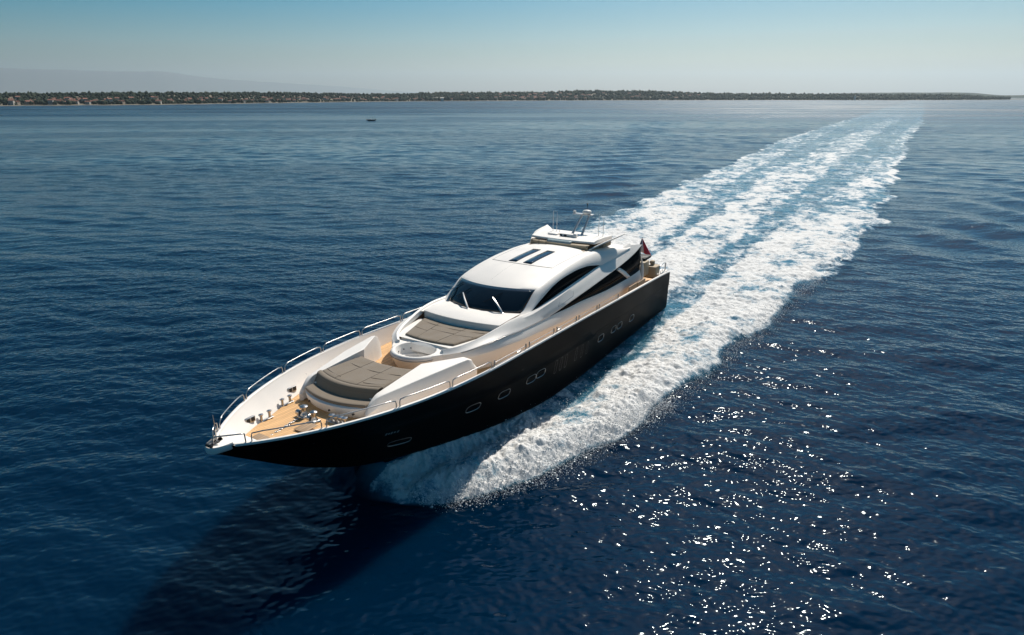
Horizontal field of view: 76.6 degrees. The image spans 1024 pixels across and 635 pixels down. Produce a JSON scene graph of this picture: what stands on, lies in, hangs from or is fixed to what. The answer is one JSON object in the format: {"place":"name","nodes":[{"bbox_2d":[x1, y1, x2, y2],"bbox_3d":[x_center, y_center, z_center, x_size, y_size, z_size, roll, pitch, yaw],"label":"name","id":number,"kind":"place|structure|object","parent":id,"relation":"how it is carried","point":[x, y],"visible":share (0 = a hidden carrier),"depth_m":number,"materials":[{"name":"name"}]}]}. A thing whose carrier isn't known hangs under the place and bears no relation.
{"place":"outdoors","nodes":[
{"label":"outdoors","id":0,"kind":"place"},
{"bbox_2d":[0,68,418,93],"bbox_3d":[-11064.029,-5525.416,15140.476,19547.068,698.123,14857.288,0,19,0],"label":"mountains","id":1,"kind":"structure","parent":0,"point":[13,80],"depth_m":16609.71,"materials":[{"name":"grey"}]},
{"bbox_2d":[0,93,1021,105],"bbox_3d":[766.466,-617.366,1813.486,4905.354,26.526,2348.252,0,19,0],"label":"coast land","id":2,"kind":"structure","parent":0,"point":[1,104],"depth_m":1383.69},
{"bbox_2d":[8,99,14,104],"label":"shore house","id":3,"kind":"structure","parent":2,"relation":"on","point":[11,101],"depth_m":944.33,"materials":[{"name":"white ceramic"}]},
{"bbox_2d":[24,100,33,104],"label":"shore house","id":4,"kind":"structure","parent":2,"relation":"on","point":[26,102],"depth_m":975.89,"materials":[{"name":"beige ceramic"}]},
{"bbox_2d":[47,99,53,104],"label":"shore house","id":5,"kind":"structure","parent":2,"relation":"on","point":[50,101],"depth_m":974.47,"materials":[{"name":"grey ceramic"}]},
{"bbox_2d":[0,89,1010,104],"bbox_3d":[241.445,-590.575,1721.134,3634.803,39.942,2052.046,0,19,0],"label":"coastal wood","id":6,"kind":"object","parent":2,"relation":"on","point":[41,98],"visible":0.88,"depth_m":1843.02,"materials":[{"name":"green plant"}]},
{"bbox_2d":[0,98,1023,634],"bbox_3d":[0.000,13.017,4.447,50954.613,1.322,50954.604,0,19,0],"label":"sea","id":7,"kind":"structure","parent":0,"point":[842,454],"depth_m":32.27,"materials":[{"name":"liquid"}]},
{"bbox_2d":[205,203,669,467],"bbox_3d":[-0.056,-0.326,32.816,7.100,8.820,34.130,11,22,29],"label":"motor yacht","id":8,"kind":"object","parent":7,"relation":"on","point":[497,339],"visible":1,"depth_m":27.32,"materials":[{"name":"black paint"}]},
{"bbox_2d":[532,265,598,310],"bbox_3d":[2.940,-1.798,32.736,0.040,1.003,8.252,11,22,29],"label":"arched side window","id":9,"kind":"structure","parent":8,"relation":"in","point":[574,276],"depth_m":32.22,"materials":[{"name":"black glass"}]},
{"bbox_2d":[551,247,640,315],"bbox_3d":[4.929,-2.044,35.600,0.140,1.671,12.121,11,22,29],"label":"saloon window","id":10,"kind":"structure","parent":8,"relation":"in","point":[631,266],"depth_m":37.12,"materials":[{"name":"black glass"}]},
{"bbox_2d":[385,268,826,512],"bbox_3d":[4.595,0.108,41.112,24.615,1.613,40.618,11,22,29],"label":"bow spray","id":11,"kind":"object","parent":7,"relation":"on","point":[571,450],"visible":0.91,"depth_m":27.24,"materials":[{"name":"white liquid"}]},
{"bbox_2d":[355,100,926,506],"bbox_3d":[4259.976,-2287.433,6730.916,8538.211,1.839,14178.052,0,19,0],"label":"wake foam","id":12,"kind":"object","parent":7,"relation":"on","point":[808,204],"visible":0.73,"depth_m":55.82,"materials":[{"name":"liquid"}]},
{"bbox_2d":[0,0,1023,94],"label":"sky","id":13,"kind":"structure","parent":0,"point":[431,46],"materials":[{"name":"blue"}]},
{"bbox_2d":[839,92,1023,97],"bbox_3d":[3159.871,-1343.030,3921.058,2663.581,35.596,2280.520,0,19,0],"label":"hills","id":14,"kind":"structure","parent":0,"point":[1011,96],"depth_m":4059.90,"materials":[{"name":"green plant"}]}
]}

